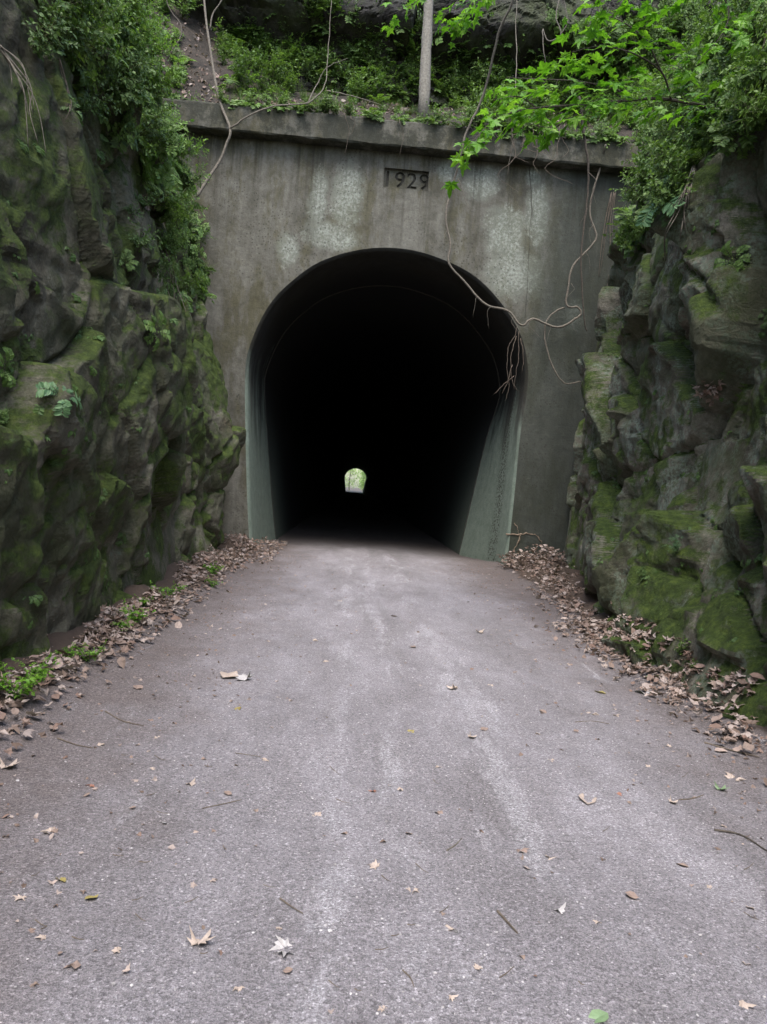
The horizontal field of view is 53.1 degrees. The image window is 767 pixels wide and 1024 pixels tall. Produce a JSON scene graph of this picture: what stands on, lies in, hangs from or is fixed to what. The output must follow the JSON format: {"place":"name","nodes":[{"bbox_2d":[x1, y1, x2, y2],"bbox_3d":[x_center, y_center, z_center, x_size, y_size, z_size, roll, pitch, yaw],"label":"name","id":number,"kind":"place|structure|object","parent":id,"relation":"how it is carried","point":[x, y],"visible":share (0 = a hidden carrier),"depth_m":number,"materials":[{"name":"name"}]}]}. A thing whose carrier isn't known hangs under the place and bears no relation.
{"place":"outdoors","nodes":[
{"label":"outdoors","id":0,"kind":"place"},
{"bbox_2d":[0,0,245,674],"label":"rock face","id":1,"kind":"object","parent":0,"point":[43,502],"visible":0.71,"depth_m":6.98},
{"bbox_2d":[0,408,8,423],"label":"seedling","id":2,"kind":"object","parent":1,"relation":"on","point":[3,418],"visible":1,"depth_m":5.41,"materials":[{"name":"green plant"}]},
{"bbox_2d":[0,347,15,387],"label":"fern","id":3,"kind":"object","parent":1,"relation":"attached to","point":[10,382],"visible":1,"depth_m":5.40,"materials":[{"name":"green plant"}]},
{"bbox_2d":[0,45,45,151],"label":"hanging roots","id":4,"kind":"object","parent":1,"relation":"hanging from","point":[9,60],"visible":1,"depth_m":5.82,"materials":[{"name":"brown plant"}]},
{"bbox_2d":[36,381,81,417],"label":"leaves","id":5,"kind":"object","parent":1,"relation":"attached to","point":[64,405],"visible":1,"depth_m":5.57,"materials":[{"name":"green plant"}]},
{"bbox_2d":[59,58,71,121],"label":"hanging roots","id":6,"kind":"object","parent":1,"relation":"hanging from","point":[63,74],"visible":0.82,"depth_m":6.98,"materials":[{"name":"brown plant"}]},
{"bbox_2d":[57,0,128,81],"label":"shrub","id":7,"kind":"object","parent":1,"relation":"attached to","point":[118,55],"visible":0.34,"depth_m":7.62,"materials":[{"name":"green plant"}]},
{"bbox_2d":[89,11,116,46],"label":"fern","id":8,"kind":"object","parent":1,"relation":"attached to","point":[113,39],"visible":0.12,"depth_m":7.90,"materials":[{"name":"green plant"}]},
{"bbox_2d":[119,248,138,271],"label":"fern","id":9,"kind":"object","parent":1,"relation":"attached to","point":[131,256],"visible":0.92,"depth_m":9.23,"materials":[{"name":"green plant"}]},
{"bbox_2d":[124,0,164,40],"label":"shrub","id":10,"kind":"object","parent":1,"relation":"on","point":[136,23],"visible":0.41,"depth_m":9.73,"materials":[{"name":"green plant"}]},
{"bbox_2d":[143,310,170,350],"bbox_3d":[-2.500,-1.997,8.424,0.206,0.473,0.471,5,2,18],"label":"fern","id":11,"kind":"object","parent":1,"relation":"attached to","point":[150,327],"visible":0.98,"depth_m":8.40,"materials":[{"name":"green plant"}]},
{"bbox_2d":[140,6,178,139],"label":"undergrowth","id":12,"kind":"object","parent":1,"relation":"on","point":[167,20],"depth_m":13.12,"materials":[{"name":"green plant"}]},
{"bbox_2d":[160,249,185,310],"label":"hanging roots","id":13,"kind":"object","parent":1,"relation":"hanging from","point":[170,274],"visible":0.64,"depth_m":11.61,"materials":[{"name":"plant"}]},
{"bbox_2d":[166,0,182,58],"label":"sapling","id":14,"kind":"object","parent":1,"relation":"on","point":[180,26],"visible":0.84,"depth_m":15.35,"materials":[{"name":"plant"}]},
{"bbox_2d":[170,152,183,174],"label":"fern","id":15,"kind":"object","parent":1,"relation":"on","point":[176,167],"visible":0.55,"depth_m":14.64,"materials":[{"name":"green plant"}]},
{"bbox_2d":[138,78,624,309],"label":"grass","id":16,"kind":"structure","parent":1,"relation":"on","point":[240,92],"depth_m":19.39,"materials":[{"name":"green plant"}]},
{"bbox_2d":[1,139,766,642],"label":"moss fringe","id":17,"kind":"object","parent":1,"relation":"attached to","point":[189,409],"visible":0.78,"depth_m":7.13,"materials":[{"name":"green plant"}]},
{"bbox_2d":[9,222,766,641],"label":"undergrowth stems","id":18,"kind":"object","parent":1,"relation":"on","point":[187,406],"visible":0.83,"depth_m":7.57,"materials":[{"name":"green plant"}]},
{"bbox_2d":[346,487,361,490],"bbox_3d":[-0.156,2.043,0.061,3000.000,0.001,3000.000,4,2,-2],"label":"ground","id":19,"kind":"structure","parent":0,"point":[355,489],"depth_m":619.85,"materials":[{"name":"grey asphalt"}]},
{"bbox_2d":[345,469,359,490],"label":"tree","id":20,"kind":"object","parent":19,"relation":"on","point":[349,479],"visible":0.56,"depth_m":261.43,"materials":[{"name":"green plant"}]},
{"bbox_2d":[355,470,364,491],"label":"tree","id":21,"kind":"object","parent":19,"relation":"on","point":[361,486],"visible":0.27,"depth_m":261.65,"materials":[{"name":"green plant"}]},
{"bbox_2d":[162,98,646,563],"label":"tunnel","id":22,"kind":"structure","parent":19,"relation":"on","point":[347,329],"depth_m":17.77,"materials":[{"name":"concrete"}]},
{"bbox_2d":[176,90,204,101],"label":"shrub","id":23,"kind":"object","parent":22,"relation":"on","point":[192,97],"visible":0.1,"depth_m":17.52,"materials":[{"name":"green plant"}]},
{"bbox_2d":[192,218,208,231],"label":"fern","id":24,"kind":"object","parent":22,"relation":"attached to","point":[203,225],"visible":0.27,"depth_m":17.27,"materials":[{"name":"green plant"}]},
{"bbox_2d":[196,0,380,197],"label":"vine","id":25,"kind":"object","parent":22,"relation":"on","point":[200,190],"visible":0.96,"depth_m":16.90,"materials":[{"name":"brown plant"}]},
{"bbox_2d":[343,112,403,157],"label":"hanging roots","id":26,"kind":"object","parent":22,"relation":"hanging from","point":[353,128],"visible":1,"depth_m":17.05,"materials":[{"name":"brown plant"}]},
{"bbox_2d":[494,326,523,399],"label":"hanging roots","id":27,"kind":"object","parent":22,"relation":"hanging from","point":[510,361],"visible":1,"depth_m":17.52,"materials":[{"name":"brown plant"}]},
{"bbox_2d":[443,0,605,383],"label":"vine","id":28,"kind":"object","parent":22,"relation":"hanging from","point":[456,172],"visible":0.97,"depth_m":17.39,"materials":[{"name":"brown plant"}]},
{"bbox_2d":[577,96,595,330],"bbox_3d":[4.423,-6.637,17.246,0.879,5.023,0.226,3,2,-29],"label":"vine","id":29,"kind":"object","parent":22,"relation":"hanging from","point":[587,155],"visible":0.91,"depth_m":17.36,"materials":[{"name":"brown plant"}]},
{"bbox_2d":[598,192,615,285],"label":"hanging roots","id":30,"kind":"object","parent":22,"relation":"hanging from","point":[613,199],"visible":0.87,"depth_m":17.62,"materials":[{"name":"brown plant"}]},
{"bbox_2d":[345,469,365,487],"label":"sky","id":31,"kind":"structure","parent":0,"point":[355,482],"materials":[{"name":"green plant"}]},
{"bbox_2d":[0,490,766,1023],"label":"path","id":32,"kind":"structure","parent":0,"point":[350,538],"depth_m":3.81,"materials":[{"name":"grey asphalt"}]},
{"bbox_2d":[0,758,20,768],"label":"fallen leaf","id":33,"kind":"object","parent":32,"relation":"on","point":[13,763],"visible":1,"depth_m":4.04,"materials":[{"name":"beige plant"}]},
{"bbox_2d":[13,894,25,901],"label":"fallen leaf","id":34,"kind":"object","parent":32,"relation":"on","point":[18,897],"visible":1,"depth_m":2.83,"materials":[{"name":"beige plant"}]},
{"bbox_2d":[11,657,59,681],"bbox_3d":[-2.355,1.090,5.240,0.271,0.194,0.274,6,2,41],"label":"weed","id":35,"kind":"object","parent":32,"relation":"on","point":[34,671],"visible":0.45,"depth_m":5.23,"materials":[{"name":"green plant"}]},
{"bbox_2d":[41,827,53,833],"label":"fallen leaf","id":36,"kind":"object","parent":32,"relation":"on","point":[48,829],"visible":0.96,"depth_m":3.36,"materials":[{"name":"beige plant"}]},
{"bbox_2d":[57,737,91,747],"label":"twig","id":37,"kind":"object","parent":32,"relation":"on","point":[72,743],"visible":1,"depth_m":4.49,"materials":[{"name":"wood"}]},
{"bbox_2d":[71,960,80,968],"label":"fallen leaf","id":38,"kind":"object","parent":32,"relation":"on","point":[76,963],"visible":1,"depth_m":2.47,"materials":[{"name":"brown plant"}]},
{"bbox_2d":[65,639,106,661],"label":"weed","id":39,"kind":"object","parent":32,"relation":"on","point":[87,658],"visible":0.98,"depth_m":6.05,"materials":[{"name":"green plant"}]},
{"bbox_2d":[111,947,120,953],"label":"fallen leaf","id":40,"kind":"object","parent":32,"relation":"on","point":[115,949],"visible":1,"depth_m":2.57,"materials":[{"name":"beige plant"}]},
{"bbox_2d":[105,711,143,725],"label":"twig","id":41,"kind":"object","parent":32,"relation":"on","point":[122,720],"visible":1,"depth_m":4.99,"materials":[{"name":"wood"}]},
{"bbox_2d":[119,598,155,622],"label":"weed","id":42,"kind":"object","parent":32,"relation":"on","point":[132,615],"visible":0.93,"depth_m":7.58,"materials":[{"name":"green plant"}]},
{"bbox_2d":[0,534,276,755],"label":"leaf litter","id":43,"kind":"object","parent":32,"relation":"on","point":[102,630],"visible":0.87,"depth_m":6.96,"materials":[{"name":"brown plant"}]},
{"bbox_2d":[0,652,51,700],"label":"weed","id":44,"kind":"object","parent":43,"relation":"on","point":[29,683],"visible":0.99,"depth_m":4.84,"materials":[{"name":"green plant"}]},
{"bbox_2d":[52,642,80,657],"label":"weed","id":45,"kind":"object","parent":43,"relation":"on","point":[68,652],"visible":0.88,"depth_m":5.95,"materials":[{"name":"green plant"}]},
{"bbox_2d":[110,616,135,631],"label":"weed","id":46,"kind":"object","parent":43,"relation":"on","point":[124,624],"visible":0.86,"depth_m":7.16,"materials":[{"name":"green plant"}]},
{"bbox_2d":[150,580,184,597],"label":"weed","id":47,"kind":"object","parent":43,"relation":"on","point":[164,589],"visible":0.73,"depth_m":8.88,"materials":[{"name":"green plant"}]},
{"bbox_2d":[172,583,186,592],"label":"weed","id":48,"kind":"object","parent":43,"relation":"on","point":[180,587],"visible":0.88,"depth_m":9.90,"materials":[{"name":"green plant"}]},
{"bbox_2d":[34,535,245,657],"bbox_3d":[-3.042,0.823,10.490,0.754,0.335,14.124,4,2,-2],"label":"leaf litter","id":49,"kind":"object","parent":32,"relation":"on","point":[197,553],"visible":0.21,"depth_m":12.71,"materials":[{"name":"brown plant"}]},
{"bbox_2d":[134,594,153,605],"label":"weed","id":50,"kind":"object","parent":32,"relation":"on","point":[143,601],"visible":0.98,"depth_m":8.24,"materials":[{"name":"green plant"}]},
{"bbox_2d":[187,925,214,945],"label":"fallen leaf","id":51,"kind":"object","parent":32,"relation":"on","point":[193,940],"visible":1,"depth_m":2.65,"materials":[{"name":"beige plant"}]},
{"bbox_2d":[202,561,222,576],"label":"weed","id":52,"kind":"object","parent":32,"relation":"on","point":[213,570],"visible":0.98,"depth_m":11.59,"materials":[{"name":"green plant"}]},
{"bbox_2d":[205,575,222,586],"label":"weed","id":53,"kind":"object","parent":32,"relation":"on","point":[212,584],"visible":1,"depth_m":10.79,"materials":[{"name":"green plant"}]},
{"bbox_2d":[220,671,238,676],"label":"fallen leaf","id":54,"kind":"object","parent":32,"relation":"on","point":[225,674],"visible":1,"depth_m":6.26,"materials":[{"name":"beige plant"}]},
{"bbox_2d":[235,672,253,680],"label":"fallen leaf","id":55,"kind":"object","parent":32,"relation":"on","point":[244,677],"visible":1,"depth_m":6.18,"materials":[{"name":"grey plant"}]},
{"bbox_2d":[224,531,287,563],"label":"leaf litter","id":56,"kind":"object","parent":32,"relation":"on","point":[270,552],"visible":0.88,"depth_m":16.43,"materials":[{"name":"brown plant"}]},
{"bbox_2d":[269,935,291,956],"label":"fallen leaf","id":57,"kind":"object","parent":32,"relation":"on","point":[280,943],"visible":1,"depth_m":2.66,"materials":[{"name":"white plant"}]},
{"bbox_2d":[283,967,292,972],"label":"fallen leaf","id":58,"kind":"object","parent":32,"relation":"on","point":[287,969],"visible":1,"depth_m":2.54,"materials":[{"name":"brown plant"}]},
{"bbox_2d":[279,897,302,913],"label":"twig","id":59,"kind":"object","parent":32,"relation":"on","point":[280,898],"visible":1,"depth_m":2.92,"materials":[{"name":"wood"}]},
{"bbox_2d":[368,859,379,868],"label":"fallen leaf","id":60,"kind":"object","parent":32,"relation":"on","point":[375,864],"visible":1,"depth_m":3.31,"materials":[{"name":"beige plant"}]},
{"bbox_2d":[0,552,766,1013],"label":"leaf litter","id":61,"kind":"object","parent":32,"relation":"on","point":[54,830],"visible":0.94,"depth_m":4.78,"materials":[{"name":"brown plant"}]},
{"bbox_2d":[496,910,517,933],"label":"twig","id":62,"kind":"object","parent":32,"relation":"on","point":[503,917],"visible":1,"depth_m":2.94,"materials":[{"name":"wood"}]},
{"bbox_2d":[496,544,566,569],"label":"leaf litter","id":63,"kind":"object","parent":32,"relation":"on","point":[551,553],"visible":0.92,"depth_m":16.89,"materials":[{"name":"brown plant"}]},
{"bbox_2d":[554,902,565,913],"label":"fallen leaf","id":64,"kind":"object","parent":32,"relation":"on","point":[561,908],"visible":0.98,"depth_m":3.03,"materials":[{"name":"white plant"}]},
{"bbox_2d":[579,793,596,803],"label":"fallen leaf","id":65,"kind":"object","parent":32,"relation":"on","point":[581,795],"visible":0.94,"depth_m":4.22,"materials":[{"name":"beige plant"}]},
{"bbox_2d":[588,1009,608,1022],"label":"fallen leaf","id":66,"kind":"object","parent":32,"relation":"on","point":[598,1015],"visible":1,"depth_m":2.42,"materials":[{"name":"green plant"}]},
{"bbox_2d":[626,891,638,898],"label":"fallen leaf","id":67,"kind":"object","parent":32,"relation":"on","point":[632,894],"visible":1,"depth_m":3.20,"materials":[{"name":"beige plant"}]},
{"bbox_2d":[510,553,766,785],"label":"leaf litter","id":68,"kind":"object","parent":32,"relation":"on","point":[604,625],"visible":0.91,"depth_m":7.44,"materials":[{"name":"brown plant"}]},
{"bbox_2d":[674,635,690,655],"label":"seedling","id":69,"kind":"object","parent":68,"relation":"on","point":[680,649],"visible":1,"depth_m":7.18,"materials":[{"name":"green plant"}]},
{"bbox_2d":[704,742,758,756],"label":"twig","id":70,"kind":"object","parent":32,"relation":"on","point":[729,749],"visible":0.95,"depth_m":5.31,"materials":[{"name":"wood"}]},
{"bbox_2d":[725,772,745,780],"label":"fallen leaf","id":71,"kind":"object","parent":32,"relation":"on","point":[728,775],"visible":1,"depth_m":4.74,"materials":[{"name":"beige plant"}]},
{"bbox_2d":[714,828,766,850],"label":"twig","id":72,"kind":"object","parent":32,"relation":"on","point":[732,832],"visible":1,"depth_m":3.88,"materials":[{"name":"wood"}]},
{"bbox_2d":[739,1000,755,1008],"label":"fallen leaf","id":73,"kind":"object","parent":32,"relation":"on","point":[742,1003],"visible":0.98,"depth_m":2.52,"materials":[{"name":"beige plant"}]},
{"bbox_2d":[381,0,426,36],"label":"maple branch","id":74,"kind":"object","parent":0,"point":[394,23],"visible":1,"depth_m":14.21,"materials":[{"name":"green plant"}]},
{"bbox_2d":[141,0,701,143],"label":"hillside","id":75,"kind":"structure","parent":0,"point":[192,28],"depth_m":19.90,"materials":[{"name":"soil"}]},
{"bbox_2d":[21,0,216,324],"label":"undergrowth","id":76,"kind":"object","parent":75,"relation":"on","point":[88,80],"depth_m":8.83,"materials":[{"name":"green plant"}]},
{"bbox_2d":[176,0,203,19],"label":"shrub","id":77,"kind":"object","parent":75,"relation":"on","point":[184,9],"visible":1,"depth_m":20.80,"materials":[{"name":"green plant"}]},
{"bbox_2d":[228,47,261,90],"bbox_3d":[-3.427,-10.883,18.850,0.808,0.932,0.766,3,2,-31],"label":"shrub","id":78,"kind":"object","parent":75,"relation":"on","point":[244,83],"visible":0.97,"depth_m":18.89,"materials":[{"name":"green plant"}]},
{"bbox_2d":[209,83,630,147],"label":"undergrowth","id":79,"kind":"object","parent":75,"relation":"on","point":[431,119],"depth_m":17.12,"materials":[{"name":"green plant"}]},
{"bbox_2d":[495,120,571,190],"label":"hanging roots","id":80,"kind":"object","parent":79,"relation":"hanging from","point":[530,150],"visible":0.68,"depth_m":17.13,"materials":[{"name":"brown plant"}]},
{"bbox_2d":[418,0,433,119],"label":"tree","id":81,"kind":"object","parent":75,"relation":"on","point":[425,73],"visible":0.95,"depth_m":19.03,"materials":[{"name":"grey plant"}]},
{"bbox_2d":[140,22,725,405],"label":"leaf litter","id":82,"kind":"object","parent":75,"relation":"on","point":[705,392],"visible":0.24,"depth_m":19.17,"materials":[{"name":"brown plant"}]},
{"bbox_2d":[208,0,692,127],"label":"undergrowth","id":83,"kind":"object","parent":75,"relation":"on","point":[412,44],"depth_m":21.89,"materials":[{"name":"green plant"}]},
{"bbox_2d":[508,0,516,165],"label":"vine","id":84,"kind":"object","parent":75,"relation":"hanging from","point":[516,66],"visible":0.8,"depth_m":17.62,"materials":[{"name":"brown plant"}]},
{"bbox_2d":[542,0,567,77],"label":"vine","id":85,"kind":"object","parent":75,"relation":"hanging from","point":[559,29],"visible":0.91,"depth_m":17.80,"materials":[{"name":"brown plant"}]},
{"bbox_2d":[172,0,729,115],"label":"rock ledge","id":86,"kind":"object","parent":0,"point":[531,23],"visible":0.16,"depth_m":21.82,"materials":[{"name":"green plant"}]},
{"bbox_2d":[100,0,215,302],"bbox_3d":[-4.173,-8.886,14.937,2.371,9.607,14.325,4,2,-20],"label":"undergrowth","id":87,"kind":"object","parent":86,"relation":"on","point":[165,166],"depth_m":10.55,"materials":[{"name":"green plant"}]},
{"bbox_2d":[269,32,308,69],"bbox_3d":[-2.651,-13.192,21.932,1.041,1.116,0.871,5,2,24],"label":"shrub","id":88,"kind":"object","parent":86,"relation":"on","point":[292,52],"visible":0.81,"depth_m":21.89,"materials":[{"name":"green plant"}]},
{"bbox_2d":[354,43,376,73],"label":"shrub","id":89,"kind":"object","parent":86,"relation":"on","point":[363,58],"visible":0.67,"depth_m":22.14,"materials":[{"name":"green plant"}]},
{"bbox_2d":[562,76,586,102],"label":"shrub","id":90,"kind":"object","parent":86,"relation":"on","point":[568,95],"visible":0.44,"depth_m":22.27,"materials":[{"name":"green plant"}]},
{"bbox_2d":[685,0,710,32],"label":"shrub","id":91,"kind":"object","parent":86,"relation":"on","point":[696,13],"visible":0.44,"depth_m":22.64,"materials":[{"name":"green plant"}]},
{"bbox_2d":[434,0,494,49],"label":"maple branch","id":92,"kind":"object","parent":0,"point":[457,31],"visible":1,"depth_m":14.03,"materials":[{"name":"green plant"}]},
{"bbox_2d":[562,8,766,726],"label":"rock face","id":93,"kind":"object","parent":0,"point":[686,320],"visible":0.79,"depth_m":8.75},
{"bbox_2d":[441,0,724,198],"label":"maple branch","id":94,"kind":"object","parent":93,"relation":"attached to","point":[520,117],"visible":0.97,"depth_m":8.87,"materials":[{"name":"green plant"}]},
{"bbox_2d":[618,153,649,185],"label":"shrub","id":95,"kind":"object","parent":93,"relation":"on","point":[640,178],"visible":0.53,"depth_m":13.64,"materials":[{"name":"green plant"}]},
{"bbox_2d":[636,566,645,576],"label":"seedling","id":96,"kind":"object","parent":93,"relation":"on","point":[642,571],"visible":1,"depth_m":8.74,"materials":[{"name":"green plant"}]},
{"bbox_2d":[617,171,685,245],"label":"undergrowth","id":97,"kind":"object","parent":93,"relation":"on","point":[669,208],"depth_m":9.27,"materials":[{"name":"green plant"}]},
{"bbox_2d":[545,0,766,258],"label":"undergrowth","id":98,"kind":"object","parent":93,"relation":"on","point":[717,137],"depth_m":10.20,"materials":[{"name":"green plant"}]},
{"bbox_2d":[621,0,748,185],"bbox_3d":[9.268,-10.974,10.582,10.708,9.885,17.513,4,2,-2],"label":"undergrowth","id":99,"kind":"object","parent":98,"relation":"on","point":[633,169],"depth_m":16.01,"materials":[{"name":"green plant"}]},
{"bbox_2d":[637,70,680,110],"bbox_3d":[4.882,-7.307,13.451,0.731,0.774,0.648,6,2,35],"label":"shrub","id":100,"kind":"object","parent":93,"relation":"on","point":[654,82],"visible":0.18,"depth_m":13.42,"materials":[{"name":"green plant"}]},
{"bbox_2d":[572,0,766,96],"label":"maple branch","id":101,"kind":"object","parent":93,"relation":"attached to","point":[740,23],"visible":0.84,"depth_m":8.76,"materials":[{"name":"green plant"}]},
{"bbox_2d":[664,534,683,551],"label":"seedling","id":102,"kind":"object","parent":93,"relation":"on","point":[676,543],"visible":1,"depth_m":8.35,"materials":[{"name":"green plant"}]},
{"bbox_2d":[661,31,699,77],"bbox_3d":[4.577,-6.775,11.644,0.690,0.630,0.786,6,2,37],"label":"shrub","id":103,"kind":"object","parent":93,"relation":"on","point":[679,61],"visible":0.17,"depth_m":11.64,"materials":[{"name":"green plant"}]},
{"bbox_2d":[664,164,697,268],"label":"hanging roots","id":104,"kind":"object","parent":93,"relation":"hanging from","point":[688,191],"visible":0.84,"depth_m":9.01,"materials":[{"name":"brown plant"}]},
{"bbox_2d":[707,1,749,59],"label":"shrub","id":105,"kind":"object","parent":93,"relation":"on","point":[716,38],"visible":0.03,"depth_m":10.21,"materials":[{"name":"green plant"}]},
{"bbox_2d":[713,240,750,271],"bbox_3d":[3.818,-2.770,8.411,0.161,0.411,0.400,3,2,-28],"label":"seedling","id":106,"kind":"object","parent":93,"relation":"on","point":[742,258],"visible":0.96,"depth_m":8.37,"materials":[{"name":"green plant"}]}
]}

